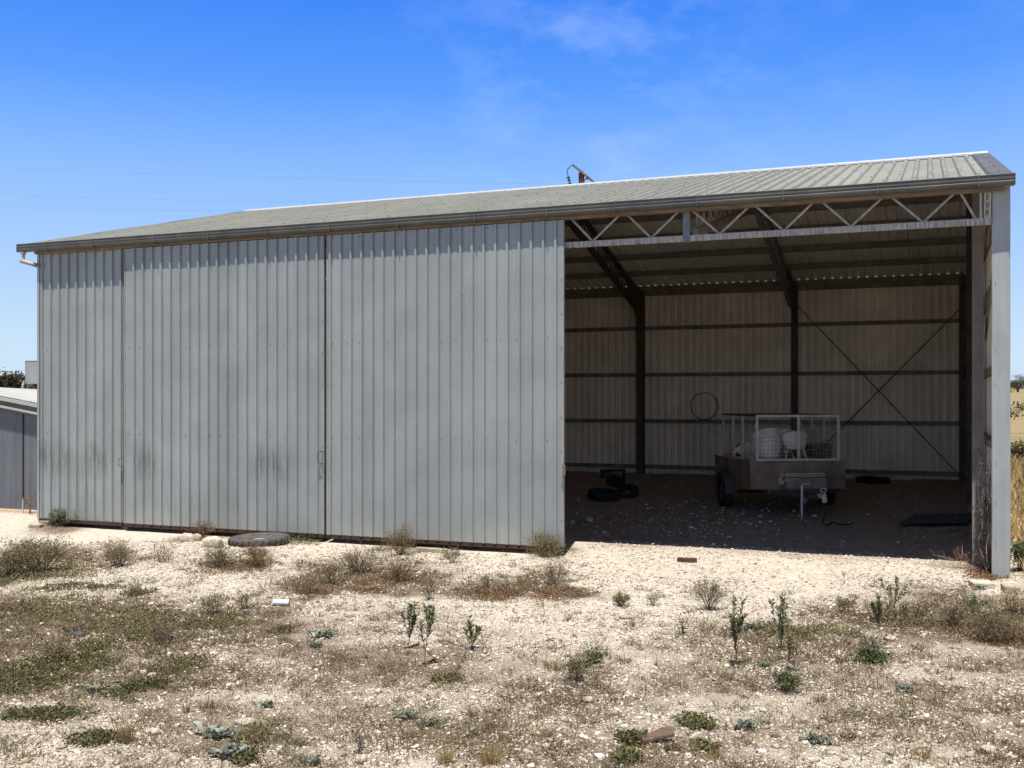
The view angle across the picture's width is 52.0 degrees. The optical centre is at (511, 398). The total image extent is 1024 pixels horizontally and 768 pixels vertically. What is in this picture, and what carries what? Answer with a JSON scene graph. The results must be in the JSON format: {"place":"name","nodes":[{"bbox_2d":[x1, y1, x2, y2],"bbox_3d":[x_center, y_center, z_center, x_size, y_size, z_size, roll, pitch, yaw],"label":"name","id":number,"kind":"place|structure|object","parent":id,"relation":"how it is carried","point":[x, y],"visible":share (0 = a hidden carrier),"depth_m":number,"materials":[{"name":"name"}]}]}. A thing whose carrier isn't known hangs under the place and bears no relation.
{"place":"outdoors","nodes":[
{"label":"outdoors","id":0,"kind":"place"},
{"bbox_2d":[0,387,1023,767],"bbox_3d":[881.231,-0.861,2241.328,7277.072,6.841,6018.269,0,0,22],"label":"ground","id":1,"kind":"structure","parent":0,"point":[884,533],"depth_m":12.37,"materials":[{"name":"beige gravel"}]},
{"bbox_2d":[0,387,36,509],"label":"shed","id":2,"kind":"structure","parent":1,"relation":"on","point":[18,447],"depth_m":22.47,"materials":[{"name":"grey metal"}]},
{"bbox_2d":[0,367,36,403],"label":"scrub woodland","id":3,"kind":"object","parent":1,"relation":"on","point":[13,380],"visible":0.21,"depth_m":122.82,"materials":[{"name":"green plant"}]},
{"bbox_2d":[0,541,37,575],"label":"dry shrub","id":4,"kind":"object","parent":1,"relation":"on","point":[9,560],"visible":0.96,"depth_m":14.81,"materials":[{"name":"brown plant"}]},
{"bbox_2d":[21,360,36,401],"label":"water tank","id":5,"kind":"object","parent":1,"relation":"on","point":[30,371],"visible":0.29,"depth_m":45.34,"materials":[{"name":"plastic"}]},
{"bbox_2d":[0,654,80,696],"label":"weed mat","id":6,"kind":"object","parent":1,"relation":"on","point":[23,673],"visible":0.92,"depth_m":9.43,"materials":[{"name":"green plant"}]},
{"bbox_2d":[1,526,81,575],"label":"dry shrub","id":7,"kind":"object","parent":1,"relation":"on","point":[36,553],"visible":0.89,"depth_m":15.21,"materials":[{"name":"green plant"}]},
{"bbox_2d":[0,701,100,722],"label":"weed mat","id":8,"kind":"object","parent":1,"relation":"on","point":[36,711],"visible":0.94,"depth_m":8.27,"materials":[{"name":"green plant"}]},
{"bbox_2d":[0,564,100,584],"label":"weed mat","id":9,"kind":"object","parent":1,"relation":"on","point":[52,573],"visible":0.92,"depth_m":14.82,"materials":[{"name":"green plant"}]},
{"bbox_2d":[0,593,111,620],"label":"weed mat","id":10,"kind":"object","parent":1,"relation":"on","point":[22,609],"visible":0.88,"depth_m":12.38,"materials":[{"name":"green plant"}]},
{"bbox_2d":[37,639,82,661],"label":"dry shrub","id":11,"kind":"object","parent":1,"relation":"on","point":[58,652],"visible":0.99,"depth_m":9.96,"materials":[{"name":"green plant"}]},
{"bbox_2d":[19,580,100,591],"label":"weed mat","id":12,"kind":"object","parent":1,"relation":"on","point":[64,586],"visible":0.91,"depth_m":13.85,"materials":[{"name":"green plant"}]},
{"bbox_2d":[42,507,80,528],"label":"green weed","id":13,"kind":"object","parent":1,"relation":"on","point":[61,514],"visible":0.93,"depth_m":20.54,"materials":[{"name":"green plant"}]},
{"bbox_2d":[41,652,126,675],"bbox_3d":[-4.059,2.480,9.887,0.800,0.106,0.716,0,0,22],"label":"weed mat","id":14,"kind":"object","parent":1,"relation":"on","point":[97,662],"visible":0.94,"depth_m":9.88,"materials":[{"name":"green plant"}]},
{"bbox_2d":[61,727,134,747],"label":"weed mat","id":15,"kind":"object","parent":1,"relation":"on","point":[96,733],"visible":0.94,"depth_m":7.71,"materials":[{"name":"green plant"}]},
{"bbox_2d":[61,632,134,656],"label":"weed mat","id":16,"kind":"object","parent":1,"relation":"on","point":[86,646],"visible":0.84,"depth_m":10.55,"materials":[{"name":"green plant"}]},
{"bbox_2d":[96,536,140,566],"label":"dry shrub","id":17,"kind":"object","parent":1,"relation":"on","point":[122,552],"visible":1,"depth_m":15.63,"materials":[{"name":"brown plant"}]},
{"bbox_2d":[57,601,187,636],"bbox_3d":[-4.402,2.492,11.857,1.347,0.094,1.791,0,0,-10],"label":"weed mat","id":18,"kind":"object","parent":1,"relation":"on","point":[157,613],"visible":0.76,"depth_m":11.86,"materials":[{"name":"green plant"}]},
{"bbox_2d":[110,717,138,743],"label":"grass tuft","id":19,"kind":"object","parent":1,"relation":"on","point":[121,735],"visible":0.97,"depth_m":7.71,"materials":[{"name":"plant"}]},
{"bbox_2d":[99,674,178,701],"bbox_3d":[-3.210,2.485,9.039,0.659,0.095,0.682,0,0,40],"label":"weed mat","id":20,"kind":"object","parent":1,"relation":"on","point":[132,687],"visible":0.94,"depth_m":9.08,"materials":[{"name":"green plant"}]},
{"bbox_2d":[118,617,197,643],"bbox_3d":[-3.877,2.499,11.280,0.880,0.089,1.124,0,0,22],"label":"weed mat","id":21,"kind":"object","parent":1,"relation":"on","point":[135,635],"visible":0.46,"depth_m":11.21,"materials":[{"name":"green plant"}]},
{"bbox_2d":[131,605,187,643],"bbox_3d":[-3.634,2.334,10.818,0.625,0.389,0.538,0,0,22],"label":"dry shrub","id":22,"kind":"object","parent":1,"relation":"on","point":[166,628],"visible":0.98,"depth_m":10.79,"materials":[{"name":"brown plant"}]},
{"bbox_2d":[150,541,177,561],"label":"dry shrub","id":23,"kind":"object","parent":1,"relation":"on","point":[162,554],"visible":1,"depth_m":16.09,"materials":[{"name":"beige plant"}]},
{"bbox_2d":[138,651,218,674],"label":"weed mat","id":24,"kind":"object","parent":1,"relation":"on","point":[175,660],"visible":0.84,"depth_m":9.93,"materials":[{"name":"green plant"}]},
{"bbox_2d":[184,518,215,538],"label":"dry shrub","id":25,"kind":"object","parent":1,"relation":"on","point":[202,530],"visible":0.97,"depth_m":18.88,"materials":[{"name":"red plant"}]},
{"bbox_2d":[164,608,255,628],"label":"weed mat","id":26,"kind":"object","parent":1,"relation":"on","point":[198,619],"visible":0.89,"depth_m":11.84,"materials":[{"name":"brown plant"}]},
{"bbox_2d":[201,536,224,547],"bbox_3d":[-5.077,2.456,17.826,0.396,0.255,0.274,0,0,7],"label":"rock","id":27,"kind":"object","parent":1,"relation":"on","point":[209,540],"visible":0.66,"depth_m":17.71,"materials":[{"name":"stone"}]},
{"bbox_2d":[193,587,233,614],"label":"dry shrub","id":28,"kind":"object","parent":1,"relation":"on","point":[211,601],"visible":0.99,"depth_m":12.23,"materials":[{"name":"brown plant"}]},
{"bbox_2d":[192,721,242,739],"bbox_3d":[-2.204,2.478,7.828,0.383,0.100,0.222,0,0,-7],"label":"blue grey rosette","id":29,"kind":"object","parent":1,"relation":"on","point":[222,732],"visible":0.92,"depth_m":7.86,"materials":[{"name":"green plant"}]},
{"bbox_2d":[198,540,236,567],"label":"dry shrub","id":30,"kind":"object","parent":1,"relation":"on","point":[221,556],"visible":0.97,"depth_m":15.49,"materials":[{"name":"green plant"}]},
{"bbox_2d":[205,742,247,758],"bbox_3d":[-1.988,2.474,7.389,0.261,0.092,0.268,0,0,-35],"label":"blue grey rosette","id":31,"kind":"object","parent":1,"relation":"on","point":[229,750],"visible":0.99,"depth_m":7.39,"materials":[{"name":"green plant"}]},
{"bbox_2d":[183,558,277,575],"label":"weed mat","id":32,"kind":"object","parent":1,"relation":"on","point":[232,568],"visible":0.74,"depth_m":15.31,"materials":[{"name":"green plant"}]},
{"bbox_2d":[227,745,265,764],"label":"weed mat","id":33,"kind":"object","parent":1,"relation":"on","point":[253,751],"visible":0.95,"depth_m":7.31,"materials":[{"name":"green plant"}]},
{"bbox_2d":[230,587,263,608],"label":"dry shrub","id":34,"kind":"object","parent":1,"relation":"on","point":[242,599],"visible":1,"depth_m":12.45,"materials":[{"name":"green plant"}]},
{"bbox_2d":[227,721,270,743],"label":"weed mat","id":35,"kind":"object","parent":1,"relation":"on","point":[258,733],"visible":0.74,"depth_m":7.80,"materials":[{"name":"green plant"}]},
{"bbox_2d":[227,532,289,547],"bbox_3d":[-4.387,2.458,18.219,1.055,0.139,1.055,-1,1,22],"label":"tyre","id":36,"kind":"object","parent":1,"relation":"on","point":[266,539],"visible":0.92,"depth_m":17.96,"materials":[{"name":"rubber"}]},
{"bbox_2d":[240,539,276,566],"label":"dry shrub","id":37,"kind":"object","parent":1,"relation":"on","point":[254,554],"visible":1,"depth_m":15.54,"materials":[{"name":"red plant"}]},
{"bbox_2d":[285,569,330,593],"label":"dry shrub","id":38,"kind":"object","parent":1,"relation":"on","point":[307,582],"visible":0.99,"depth_m":13.53,"materials":[{"name":"brown plant"}]},
{"bbox_2d":[313,560,347,584],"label":"dry shrub","id":39,"kind":"object","parent":1,"relation":"on","point":[329,570],"visible":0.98,"depth_m":14.24,"materials":[{"name":"brown plant"}]},
{"bbox_2d":[272,571,432,596],"bbox_3d":[-2.134,2.486,14.070,2.188,0.112,1.815,0,0,-10],"label":"weed mat","id":40,"kind":"object","parent":1,"relation":"on","point":[353,579],"visible":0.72,"depth_m":14.12,"materials":[{"name":"red plant"}]},
{"bbox_2d":[322,540,399,574],"bbox_3d":[-2.137,2.288,15.192,1.035,0.644,1.049,0,0,22],"label":"dry shrub","id":41,"kind":"object","parent":1,"relation":"on","point":[351,566],"visible":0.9,"depth_m":15.11,"materials":[{"name":"brown plant"}]},
{"bbox_2d":[371,550,431,581],"bbox_3d":[-1.526,2.325,14.439,0.747,0.445,0.629,0,0,40],"label":"dry shrub","id":42,"kind":"object","parent":1,"relation":"on","point":[393,569],"visible":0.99,"depth_m":14.43,"materials":[{"name":"red plant"}]},
{"bbox_2d":[380,520,422,554],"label":"dry shrub","id":43,"kind":"object","parent":1,"relation":"on","point":[404,539],"visible":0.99,"depth_m":16.74,"materials":[{"name":"brown plant"}]},
{"bbox_2d":[399,603,418,646],"bbox_3d":[-1.005,2.275,10.495,0.156,0.480,0.284,0,0,22],"label":"sapling","id":44,"kind":"object","parent":1,"relation":"on","point":[413,618],"visible":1,"depth_m":10.49,"materials":[{"name":"green plant"}]},
{"bbox_2d":[418,603,435,666],"bbox_3d":[-0.783,2.230,9.889,0.164,0.619,0.228,0,0,22],"label":"sapling","id":45,"kind":"object","parent":1,"relation":"on","point":[429,613],"visible":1,"depth_m":9.87,"materials":[{"name":"green plant"}]},
{"bbox_2d":[433,741,456,765],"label":"grass tuft","id":46,"kind":"object","parent":1,"relation":"on","point":[445,757],"visible":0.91,"depth_m":7.24,"materials":[{"name":"plant"}]},
{"bbox_2d":[426,668,471,683],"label":"weed mat","id":47,"kind":"object","parent":1,"relation":"on","point":[442,678],"visible":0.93,"depth_m":9.38,"materials":[{"name":"green plant"}]},
{"bbox_2d":[439,547,466,562],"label":"dry shrub","id":48,"kind":"object","parent":1,"relation":"on","point":[455,553],"visible":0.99,"depth_m":15.97,"materials":[{"name":"beige plant"}]},
{"bbox_2d":[463,615,482,648],"bbox_3d":[-0.395,2.323,10.400,0.200,0.376,0.211,0,0,38],"label":"sapling","id":49,"kind":"object","parent":1,"relation":"on","point":[477,630],"visible":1,"depth_m":10.41,"materials":[{"name":"green plant"}]},
{"bbox_2d":[475,735,511,766],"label":"grass tuft","id":50,"kind":"object","parent":1,"relation":"on","point":[492,754],"visible":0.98,"depth_m":7.24,"materials":[{"name":"plant"}]},
{"bbox_2d":[0,536,1023,767],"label":"dry weeds","id":51,"kind":"object","parent":1,"relation":"on","point":[27,647],"visible":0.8,"depth_m":9.50,"materials":[{"name":"brown plant"}]},
{"bbox_2d":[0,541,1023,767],"bbox_3d":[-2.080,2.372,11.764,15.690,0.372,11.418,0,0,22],"label":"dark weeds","id":52,"kind":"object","parent":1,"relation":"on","point":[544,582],"visible":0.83,"depth_m":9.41,"materials":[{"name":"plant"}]},
{"bbox_2d":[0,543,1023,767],"bbox_3d":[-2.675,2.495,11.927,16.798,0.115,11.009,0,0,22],"label":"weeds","id":53,"kind":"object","parent":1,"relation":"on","point":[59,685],"visible":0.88,"depth_m":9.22,"materials":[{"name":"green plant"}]},
{"bbox_2d":[0,545,1023,767],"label":"dead leaves","id":54,"kind":"object","parent":1,"relation":"on","point":[501,682],"visible":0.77,"depth_m":9.16,"materials":[{"name":"brown plant"}]},
{"bbox_2d":[16,151,1015,578],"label":"farm shed","id":55,"kind":"structure","parent":1,"relation":"on","point":[486,369],"depth_m":19.46,"materials":[{"name":"metal"}]},
{"bbox_2d":[124,236,325,537],"bbox_3d":[-5.352,-0.199,19.217,4.412,5.308,0.139,0,0,22],"label":"sliding door","id":56,"kind":"structure","parent":55,"relation":"in","point":[225,342],"depth_m":19.15,"materials":[{"name":"metal"}]},
{"bbox_2d":[326,220,565,551],"bbox_3d":[-1.190,-0.199,17.566,4.440,5.308,0.139,0,0,22],"label":"sliding door","id":57,"kind":"structure","parent":55,"relation":"in","point":[445,347],"depth_m":17.52,"materials":[{"name":"grey metal"}]},
{"bbox_2d":[976,442,991,573],"bbox_3d":[6.778,1.548,15.062,0.248,1.913,0.758,0,0,22],"label":"dead vine","id":58,"kind":"object","parent":55,"relation":"attached to","point":[987,566],"visible":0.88,"depth_m":14.99,"materials":[{"name":"brown plant"}]},
{"bbox_2d":[447,581,595,602],"bbox_3d":[0.114,2.483,13.491,1.868,0.106,1.467,0,0,22],"label":"weed mat","id":59,"kind":"object","parent":1,"relation":"on","point":[550,591],"visible":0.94,"depth_m":13.40,"materials":[{"name":"red plant"}]},
{"bbox_2d":[523,526,577,559],"bbox_3d":[0.528,2.284,16.625,0.849,0.493,0.799,0,0,35],"label":"dry shrub","id":60,"kind":"object","parent":1,"relation":"on","point":[544,543],"visible":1,"depth_m":16.63,"materials":[{"name":"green plant"}]},
{"bbox_2d":[539,556,571,585],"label":"dry shrub","id":61,"kind":"object","parent":1,"relation":"on","point":[552,576],"visible":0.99,"depth_m":14.19,"materials":[{"name":"beige plant"}]},
{"bbox_2d":[559,654,591,681],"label":"dry shrub","id":62,"kind":"object","parent":1,"relation":"on","point":[576,668],"visible":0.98,"depth_m":9.34,"materials":[{"name":"green plant"}]},
{"bbox_2d":[587,488,620,501],"bbox_3d":[2.052,2.147,23.393,0.755,0.177,0.749,6,9,22],"label":"tyre","id":63,"kind":"object","parent":1,"relation":"on","point":[603,494],"visible":1,"depth_m":23.16,"materials":[{"name":"black rubber"}]},
{"bbox_2d":[606,474,625,486],"bbox_3d":[2.454,1.960,24.888,0.475,0.132,0.469,15,26,21],"label":"tyre","id":64,"kind":"object","parent":1,"relation":"on","point":[612,480],"visible":0.94,"depth_m":24.80,"materials":[{"name":"black rubber"}]},
{"bbox_2d":[616,483,638,498],"bbox_3d":[2.605,2.135,23.860,0.575,0.132,0.571,-17,29,-1],"label":"tyre","id":65,"kind":"object","parent":1,"relation":"on","point":[634,489],"visible":0.73,"depth_m":23.83,"materials":[{"name":"black rubber"}]},
{"bbox_2d":[611,746,644,765],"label":"weed mat","id":66,"kind":"object","parent":1,"relation":"on","point":[626,757],"visible":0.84,"depth_m":7.29,"materials":[{"name":"green plant"}]},
{"bbox_2d":[613,727,652,747],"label":"weed mat","id":67,"kind":"object","parent":1,"relation":"on","point":[627,735],"visible":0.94,"depth_m":7.68,"materials":[{"name":"green plant"}]},
{"bbox_2d":[639,726,674,742],"bbox_3d":[1.047,2.457,7.674,0.288,0.090,0.081,0,0,-13],"label":"flat rusty stone","id":68,"kind":"object","parent":1,"relation":"on","point":[659,733],"visible":1,"depth_m":7.66,"materials":[{"name":"brown stone"}]},
{"bbox_2d":[673,710,719,730],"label":"weed mat","id":69,"kind":"object","parent":1,"relation":"on","point":[696,719],"visible":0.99,"depth_m":8.10,"materials":[{"name":"green plant"}]},
{"bbox_2d":[687,738,723,752],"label":"weed mat","id":70,"kind":"object","parent":1,"relation":"on","point":[706,744],"visible":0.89,"depth_m":7.55,"materials":[{"name":"green plant"}]},
{"bbox_2d":[679,573,741,610],"bbox_3d":[2.364,2.289,12.467,0.735,0.476,0.595,0,0,22],"label":"dry shrub","id":71,"kind":"object","parent":1,"relation":"on","point":[714,589],"visible":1,"depth_m":12.44,"materials":[{"name":"brown plant"}]},
{"bbox_2d":[726,594,746,661],"bbox_3d":[2.135,2.204,9.898,0.207,0.707,0.238,0,0,1],"label":"sapling","id":72,"kind":"object","parent":1,"relation":"on","point":[733,621],"visible":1,"depth_m":9.94,"materials":[{"name":"green plant"}]},
{"bbox_2d":[567,473,963,544],"bbox_3d":[4.989,2.248,22.488,8.846,0.459,11.132,0,0,22],"label":"floor straw","id":73,"kind":"object","parent":1,"relation":"on","point":[720,508],"visible":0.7,"depth_m":21.19,"materials":[{"name":"brown plant"}]},
{"bbox_2d":[565,475,969,550],"bbox_3d":[4.910,2.257,22.254,8.708,0.500,11.414,0,0,22],"label":"gravel inside","id":74,"kind":"object","parent":1,"relation":"on","point":[794,510],"visible":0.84,"depth_m":20.02,"materials":[{"name":"gravel"}]},
{"bbox_2d":[899,513,971,524],"bbox_3d":[8.037,2.257,19.757,1.083,0.070,2.239,0,0,31],"label":"corrugated sheet","id":75,"kind":"object","parent":74,"relation":"on","point":[942,518],"visible":0.94,"depth_m":19.71,"materials":[{"name":"black metal"}]},
{"bbox_2d":[767,591,788,650],"bbox_3d":[2.668,2.231,10.502,0.238,0.632,0.182,0,0,22],"label":"sapling","id":76,"kind":"object","parent":1,"relation":"on","point":[782,613],"visible":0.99,"depth_m":10.48,"materials":[{"name":"green plant"}]},
{"bbox_2d":[714,413,845,521],"bbox_3d":[5.661,1.357,21.492,2.440,2.050,3.810,0,0,-6],"label":"box trailer","id":77,"kind":"object","parent":1,"relation":"on","point":[804,479],"visible":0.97,"depth_m":21.06,"materials":[{"name":"metal"}]},
{"bbox_2d":[769,665,806,691],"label":"dry shrub","id":78,"kind":"object","parent":1,"relation":"on","point":[785,676],"visible":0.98,"depth_m":9.08,"materials":[{"name":"green plant"}]},
{"bbox_2d":[784,620,799,671],"bbox_3d":[2.586,2.305,9.766,0.150,0.505,0.212,0,0,-21],"label":"sapling","id":79,"kind":"object","parent":1,"relation":"on","point":[789,644],"visible":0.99,"depth_m":9.76,"materials":[{"name":"green plant"}]},
{"bbox_2d":[735,616,864,641],"bbox_3d":[3.093,2.495,11.345,1.375,0.091,1.030,0,0,22],"label":"weed mat","id":80,"kind":"object","parent":1,"relation":"on","point":[812,631],"visible":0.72,"depth_m":11.34,"materials":[{"name":"brown plant"}]},
{"bbox_2d":[798,731,832,742],"bbox_3d":[2.209,2.475,7.679,0.239,0.081,0.158,0,0,-8],"label":"blue grey rosette","id":81,"kind":"object","parent":1,"relation":"on","point":[817,737],"visible":1,"depth_m":7.68,"materials":[{"name":"green plant"}]},
{"bbox_2d":[832,594,859,611],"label":"dry shrub","id":82,"kind":"object","parent":1,"relation":"on","point":[842,603],"visible":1,"depth_m":12.46,"materials":[{"name":"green plant"}]},
{"bbox_2d":[847,627,891,662],"bbox_3d":[3.455,2.383,10.096,0.394,0.340,0.425,0,0,-20],"label":"dry shrub","id":83,"kind":"object","parent":1,"relation":"on","point":[868,654],"visible":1,"depth_m":10.07,"materials":[{"name":"green plant"}]},
{"bbox_2d":[856,475,889,483],"bbox_3d":[8.884,1.997,25.874,0.796,0.192,0.190,0,0,22],"label":"rolled sheeting","id":84,"kind":"object","parent":1,"relation":"on","point":[870,479],"visible":1,"depth_m":25.81,"materials":[{"name":"black rubber"}]},
{"bbox_2d":[870,591,892,621],"bbox_3d":[4.158,2.359,11.868,0.280,0.382,0.208,0,0,1],"label":"sapling","id":85,"kind":"object","parent":1,"relation":"on","point":[879,614],"visible":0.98,"depth_m":11.82,"materials":[{"name":"green plant"}]},
{"bbox_2d":[879,576,908,613],"bbox_3d":[4.459,2.298,12.229,0.346,0.499,0.243,0,0,28],"label":"sapling","id":86,"kind":"object","parent":1,"relation":"on","point":[889,593],"visible":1,"depth_m":12.21,"materials":[{"name":"green plant"}]},
{"bbox_2d":[831,608,978,633],"bbox_3d":[4.495,2.496,11.831,1.720,0.100,1.259,0,0,22],"label":"weed mat","id":87,"kind":"object","parent":1,"relation":"on","point":[888,618],"visible":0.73,"depth_m":11.84,"materials":[{"name":"brown plant"}]},
{"bbox_2d":[890,597,936,618],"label":"dry shrub","id":88,"kind":"object","parent":1,"relation":"on","point":[902,610],"visible":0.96,"depth_m":12.12,"materials":[{"name":"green plant"}]},
{"bbox_2d":[929,598,987,629],"bbox_3d":[4.864,2.378,11.629,0.669,0.361,0.555,0,0,-8],"label":"dry shrub","id":89,"kind":"object","parent":1,"relation":"on","point":[953,610],"visible":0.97,"depth_m":11.53,"materials":[{"name":"brown plant"}]},
{"bbox_2d":[958,588,994,615],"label":"green weed","id":90,"kind":"object","parent":1,"relation":"on","point":[971,604],"visible":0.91,"depth_m":12.21,"materials":[{"name":"green plant"}]},
{"bbox_2d":[936,613,1023,648],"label":"weed mat","id":91,"kind":"object","parent":1,"relation":"on","point":[1003,640],"visible":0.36,"depth_m":11.10,"materials":[{"name":"red plant"}]},
{"bbox_2d":[959,596,1023,644],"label":"dry shrub","id":92,"kind":"object","parent":1,"relation":"on","point":[993,619],"visible":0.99,"depth_m":10.89,"materials":[{"name":"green plant"}]},
{"bbox_2d":[962,565,1023,580],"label":"weed mat","id":93,"kind":"object","parent":1,"relation":"on","point":[975,573],"visible":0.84,"depth_m":14.69,"materials":[{"name":"red plant"}]},
{"bbox_2d":[991,586,1023,614],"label":"dry shrub","id":94,"kind":"object","parent":1,"relation":"on","point":[1016,598],"visible":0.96,"depth_m":12.22,"materials":[{"name":"plant"}]},
{"bbox_2d":[1010,539,1023,570],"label":"shrub","id":95,"kind":"object","parent":1,"relation":"on","point":[1016,549],"visible":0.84,"depth_m":14.89,"materials":[{"name":"green plant"}]},
{"bbox_2d":[1010,437,1023,458],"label":"dry shrub","id":96,"kind":"object","parent":1,"relation":"on","point":[1017,448],"visible":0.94,"depth_m":32.41,"materials":[{"name":"green plant"}]},
{"bbox_2d":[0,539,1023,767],"bbox_3d":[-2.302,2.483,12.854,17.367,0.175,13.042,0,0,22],"label":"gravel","id":97,"kind":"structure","parent":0,"point":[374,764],"depth_m":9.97,"materials":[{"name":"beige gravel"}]},
{"bbox_2d":[0,0,1023,386],"label":"sky","id":98,"kind":"structure","parent":0,"point":[449,95],"materials":[{"name":"blue"}]},
{"bbox_2d":[1010,444,1023,571],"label":"paddock grass","id":99,"kind":"structure","parent":0,"point":[1017,467],"depth_m":21.90,"materials":[{"name":"plant"}]},
{"bbox_3d":[5.684,1.616,21.661,0.720,0.290,0.850,0,0,-6],"label":"wooden crate","id":100,"kind":"object","parent":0,"visible":0},
{"bbox_2d":[751,440,781,461],"bbox_3d":[5.174,1.242,21.342,0.603,0.805,0.578,0,0,-9],"label":"plastic chair","id":101,"kind":"object","parent":100,"relation":"on","point":[769,454],"visible":0.78,"depth_m":21.11,"materials":[{"name":"white plastic"}]},
{"bbox_2d":[779,431,808,458],"bbox_3d":[5.760,1.062,21.501,0.603,0.805,0.578,0,0,-1],"label":"plastic chair","id":102,"kind":"object","parent":100,"relation":"on","point":[788,438],"visible":0.71,"depth_m":21.28,"materials":[{"name":"white plastic"}]},
{"bbox_3d":[6.277,1.551,21.559,0.420,0.420,0.500,0,0,-6],"label":"wooden crate","id":103,"kind":"object","parent":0,"visible":0},
{"bbox_2d":[804,443,831,457],"bbox_3d":[6.277,1.130,21.559,0.400,0.420,0.480,0,0,-6],"label":"wooden crate","id":104,"kind":"object","parent":103,"relation":"on","point":[817,451],"visible":0.51,"depth_m":21.34,"materials":[{"name":"brown wood"}]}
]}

